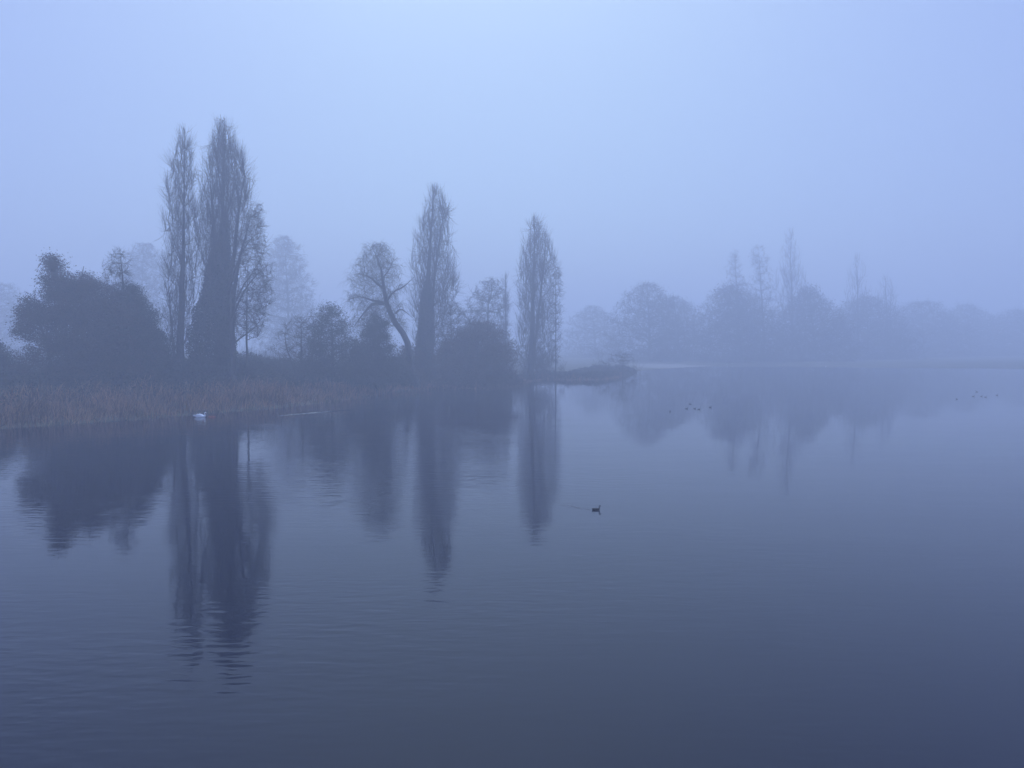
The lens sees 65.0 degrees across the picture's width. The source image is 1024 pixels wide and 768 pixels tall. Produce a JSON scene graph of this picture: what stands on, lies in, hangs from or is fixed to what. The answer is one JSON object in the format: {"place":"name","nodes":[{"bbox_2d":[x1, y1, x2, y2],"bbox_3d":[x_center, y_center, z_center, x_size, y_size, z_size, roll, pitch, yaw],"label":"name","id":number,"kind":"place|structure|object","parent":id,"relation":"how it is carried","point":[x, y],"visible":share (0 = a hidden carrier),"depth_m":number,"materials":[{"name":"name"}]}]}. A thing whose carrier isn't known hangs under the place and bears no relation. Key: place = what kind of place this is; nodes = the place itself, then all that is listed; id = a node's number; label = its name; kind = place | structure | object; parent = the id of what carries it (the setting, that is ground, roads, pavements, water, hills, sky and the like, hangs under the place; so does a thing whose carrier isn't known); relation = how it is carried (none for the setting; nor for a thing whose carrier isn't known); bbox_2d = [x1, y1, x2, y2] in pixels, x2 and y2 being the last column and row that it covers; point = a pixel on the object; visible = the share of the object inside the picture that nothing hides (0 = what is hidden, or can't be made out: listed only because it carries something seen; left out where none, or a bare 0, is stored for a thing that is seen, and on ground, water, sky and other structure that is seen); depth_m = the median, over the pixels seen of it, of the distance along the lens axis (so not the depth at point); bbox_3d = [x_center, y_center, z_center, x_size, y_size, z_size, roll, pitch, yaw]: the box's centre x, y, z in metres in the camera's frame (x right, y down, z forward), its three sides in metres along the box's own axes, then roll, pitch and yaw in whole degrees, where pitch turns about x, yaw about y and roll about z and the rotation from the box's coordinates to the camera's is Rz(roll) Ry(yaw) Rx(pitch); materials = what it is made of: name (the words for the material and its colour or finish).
{"place":"outdoors","nodes":[
{"label":"outdoors","id":0,"kind":"place"},
{"bbox_2d":[0,366,1023,767],"bbox_3d":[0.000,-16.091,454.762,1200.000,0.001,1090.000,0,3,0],"label":"water","id":1,"kind":"structure","parent":0,"point":[782,566],"depth_m":22.31,"materials":[{"name":"blue liquid"}]},
{"bbox_2d":[194,412,205,416],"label":"swan","id":2,"kind":"object","parent":1,"relation":"on","point":[200,415],"visible":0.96,"depth_m":71.38,"materials":[{"name":"white"}]},
{"bbox_2d":[278,409,357,415],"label":"water ripples","id":3,"kind":"object","parent":1,"relation":"on","point":[318,412],"visible":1,"depth_m":76.31,"materials":[{"name":"blue"}]},
{"bbox_2d":[555,503,589,509],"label":"water ripples","id":4,"kind":"object","parent":1,"relation":"on","point":[570,505],"visible":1,"depth_m":32.27,"materials":[{"name":"blue"}]},
{"bbox_2d":[0,347,1023,428],"bbox_3d":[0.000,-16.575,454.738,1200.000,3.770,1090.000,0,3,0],"label":"ground","id":5,"kind":"structure","parent":0,"point":[1009,361],"depth_m":240.78,"materials":[{"name":"brown soil"}]},
{"bbox_2d":[0,338,24,384],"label":"bush","id":6,"kind":"object","parent":5,"relation":"on","point":[4,357],"visible":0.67,"depth_m":83.89,"materials":[{"name":"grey plant"}]},
{"bbox_2d":[0,282,37,356],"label":"misty tree","id":7,"kind":"object","parent":5,"relation":"on","point":[9,307],"visible":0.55,"depth_m":268.45,"materials":[{"name":"grey plant"}]},
{"bbox_2d":[5,291,51,378],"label":"tree","id":8,"kind":"object","parent":5,"relation":"on","point":[29,306],"visible":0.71,"depth_m":83.14,"materials":[{"name":"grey plant"}]},
{"bbox_2d":[31,247,83,371],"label":"tree","id":9,"kind":"object","parent":5,"relation":"on","point":[52,264],"visible":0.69,"depth_m":83.92,"materials":[{"name":"grey plant"}]},
{"bbox_2d":[1,268,174,387],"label":"bush","id":10,"kind":"object","parent":5,"relation":"on","point":[95,307],"visible":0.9,"depth_m":82.91,"materials":[{"name":"green plant"}]},
{"bbox_2d":[100,246,137,295],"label":"tree","id":11,"kind":"object","parent":5,"relation":"on","point":[120,275],"visible":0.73,"depth_m":88.17,"materials":[{"name":"grey plant"}]},
{"bbox_2d":[109,242,176,356],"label":"misty tree","id":12,"kind":"object","parent":5,"relation":"on","point":[148,254],"visible":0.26,"depth_m":247.97,"materials":[{"name":"grey plant"}]},
{"bbox_2d":[90,281,201,387],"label":"bush","id":13,"kind":"object","parent":5,"relation":"on","point":[155,336],"visible":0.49,"depth_m":86.77,"materials":[{"name":"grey plant"}]},
{"bbox_2d":[152,124,204,380],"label":"poplar tree","id":14,"kind":"object","parent":5,"relation":"on","point":[182,296],"visible":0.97,"depth_m":92.98,"materials":[{"name":"grey plant"}]},
{"bbox_2d":[184,114,261,384],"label":"poplar tree","id":15,"kind":"object","parent":5,"relation":"on","point":[213,307],"visible":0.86,"depth_m":93.35,"materials":[{"name":"grey plant"}]},
{"bbox_2d":[226,201,279,387],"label":"bare tree","id":16,"kind":"object","parent":5,"relation":"on","point":[241,293],"visible":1,"depth_m":91.38,"materials":[{"name":"grey plant"}]},
{"bbox_2d":[242,234,330,357],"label":"misty tree","id":17,"kind":"object","parent":5,"relation":"on","point":[285,283],"visible":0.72,"depth_m":247.46,"materials":[{"name":"grey plant"}]},
{"bbox_2d":[264,314,331,387],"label":"bush","id":18,"kind":"object","parent":5,"relation":"on","point":[305,321],"visible":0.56,"depth_m":100.35,"materials":[{"name":"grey plant"}]},
{"bbox_2d":[0,368,621,429],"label":"reeds","id":19,"kind":"object","parent":5,"relation":"on","point":[281,396],"visible":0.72,"depth_m":77.04,"materials":[{"name":"brown plant"}]},
{"bbox_2d":[0,346,636,406],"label":"undergrowth","id":20,"kind":"object","parent":5,"relation":"on","point":[259,366],"visible":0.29,"depth_m":90.15,"materials":[{"name":"brown plant"}]},
{"bbox_2d":[284,299,379,385],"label":"bush","id":21,"kind":"object","parent":5,"relation":"on","point":[324,345],"visible":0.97,"depth_m":98.84,"materials":[{"name":"green plant"}]},
{"bbox_2d":[334,306,420,394],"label":"bush","id":22,"kind":"object","parent":5,"relation":"on","point":[381,364],"visible":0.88,"depth_m":101.86,"materials":[{"name":"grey plant"}]},
{"bbox_2d":[339,241,420,388],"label":"willow tree","id":23,"kind":"object","parent":5,"relation":"on","point":[390,316],"visible":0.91,"depth_m":113.04,"materials":[{"name":"grey plant"}]},
{"bbox_2d":[394,341,440,387],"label":"bush","id":24,"kind":"object","parent":5,"relation":"on","point":[427,369],"visible":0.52,"depth_m":116.03,"materials":[{"name":"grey plant"}]},
{"bbox_2d":[405,183,465,371],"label":"poplar tree","id":25,"kind":"object","parent":5,"relation":"on","point":[427,296],"visible":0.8,"depth_m":124.70,"materials":[{"name":"grey plant"}]},
{"bbox_2d":[427,301,476,375],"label":"bush","id":26,"kind":"object","parent":5,"relation":"on","point":[449,315],"visible":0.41,"depth_m":122.11,"materials":[{"name":"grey plant"}]},
{"bbox_2d":[416,316,537,390],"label":"bush","id":27,"kind":"object","parent":5,"relation":"on","point":[476,338],"visible":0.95,"depth_m":116.58,"materials":[{"name":"green plant"}]},
{"bbox_2d":[459,277,513,367],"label":"round tree","id":28,"kind":"object","parent":5,"relation":"on","point":[479,311],"visible":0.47,"depth_m":162.72,"materials":[{"name":"grey plant"}]},
{"bbox_2d":[498,271,515,367],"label":"poplar tree","id":29,"kind":"object","parent":5,"relation":"on","point":[505,292],"visible":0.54,"depth_m":179.26,"materials":[{"name":"grey plant"}]},
{"bbox_2d":[511,214,563,380],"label":"poplar tree","id":30,"kind":"object","parent":5,"relation":"on","point":[531,316],"visible":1,"depth_m":141.35,"materials":[{"name":"grey plant"}]},
{"bbox_2d":[516,344,569,380],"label":"bush","id":31,"kind":"object","parent":5,"relation":"on","point":[536,372],"visible":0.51,"depth_m":145.10,"materials":[{"name":"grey plant"}]},
{"bbox_2d":[544,255,565,375],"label":"bare tree","id":32,"kind":"object","parent":5,"relation":"on","point":[556,311],"visible":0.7,"depth_m":146.36,"materials":[{"name":"grey plant"}]},
{"bbox_2d":[551,305,645,357],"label":"misty tree","id":33,"kind":"object","parent":5,"relation":"on","point":[593,314],"visible":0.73,"depth_m":337.82,"materials":[{"name":"grey plant"}]},
{"bbox_2d":[583,350,646,377],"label":"bush","id":34,"kind":"object","parent":5,"relation":"on","point":[625,369],"visible":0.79,"depth_m":157.69,"materials":[{"name":"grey plant"}]},
{"bbox_2d":[588,279,716,361],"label":"misty tree","id":35,"kind":"object","parent":5,"relation":"on","point":[648,317],"visible":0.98,"depth_m":262.68,"materials":[{"name":"grey plant"}]},
{"bbox_2d":[629,293,721,359],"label":"misty tree","id":36,"kind":"object","parent":5,"relation":"on","point":[682,301],"visible":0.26,"depth_m":282.69,"materials":[{"name":"grey plant"}]},
{"bbox_2d":[718,249,763,359],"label":"misty tree","id":37,"kind":"object","parent":5,"relation":"on","point":[735,276],"visible":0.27,"depth_m":280.12,"materials":[{"name":"grey plant"}]},
{"bbox_2d":[674,277,818,362],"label":"misty tree","id":38,"kind":"object","parent":5,"relation":"on","point":[744,353],"visible":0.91,"depth_m":259.19,"materials":[{"name":"grey plant"}]},
{"bbox_2d":[742,246,794,353],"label":"misty tree","id":39,"kind":"object","parent":5,"relation":"on","point":[760,290],"visible":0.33,"depth_m":282.07,"materials":[{"name":"grey plant"}]},
{"bbox_2d":[769,227,819,359],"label":"misty poplar","id":40,"kind":"object","parent":5,"relation":"on","point":[791,279],"visible":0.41,"depth_m":284.04,"materials":[{"name":"grey plant"}]},
{"bbox_2d":[767,281,871,361],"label":"misty tree","id":41,"kind":"object","parent":5,"relation":"on","point":[821,344],"visible":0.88,"depth_m":264.85,"materials":[{"name":"grey plant"}]},
{"bbox_2d":[844,252,879,358],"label":"misty poplar","id":42,"kind":"object","parent":5,"relation":"on","point":[857,284],"visible":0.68,"depth_m":297.95,"materials":[{"name":"grey plant"}]},
{"bbox_2d":[804,291,933,359],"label":"misty tree","id":43,"kind":"object","parent":5,"relation":"on","point":[881,324],"visible":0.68,"depth_m":296.72,"materials":[{"name":"grey plant"}]},
{"bbox_2d":[872,274,905,356],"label":"misty poplar","id":44,"kind":"object","parent":5,"relation":"on","point":[890,297],"visible":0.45,"depth_m":308.49,"materials":[{"name":"grey plant"}]},
{"bbox_2d":[860,299,991,357],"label":"misty tree","id":45,"kind":"object","parent":5,"relation":"on","point":[937,348],"visible":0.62,"depth_m":342.03,"materials":[{"name":"grey plant"}]},
{"bbox_2d":[921,299,1023,356],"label":"misty tree","id":46,"kind":"object","parent":5,"relation":"on","point":[981,326],"visible":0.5,"depth_m":372.07,"materials":[{"name":"grey plant"}]},
{"bbox_2d":[967,308,1023,355],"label":"misty tree","id":47,"kind":"object","parent":5,"relation":"on","point":[1016,322],"visible":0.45,"depth_m":387.91,"materials":[{"name":"grey plant"}]},
{"bbox_2d":[0,0,1023,348],"label":"sky","id":48,"kind":"structure","parent":0,"point":[656,141],"materials":[{"name":"blue"}]}
]}

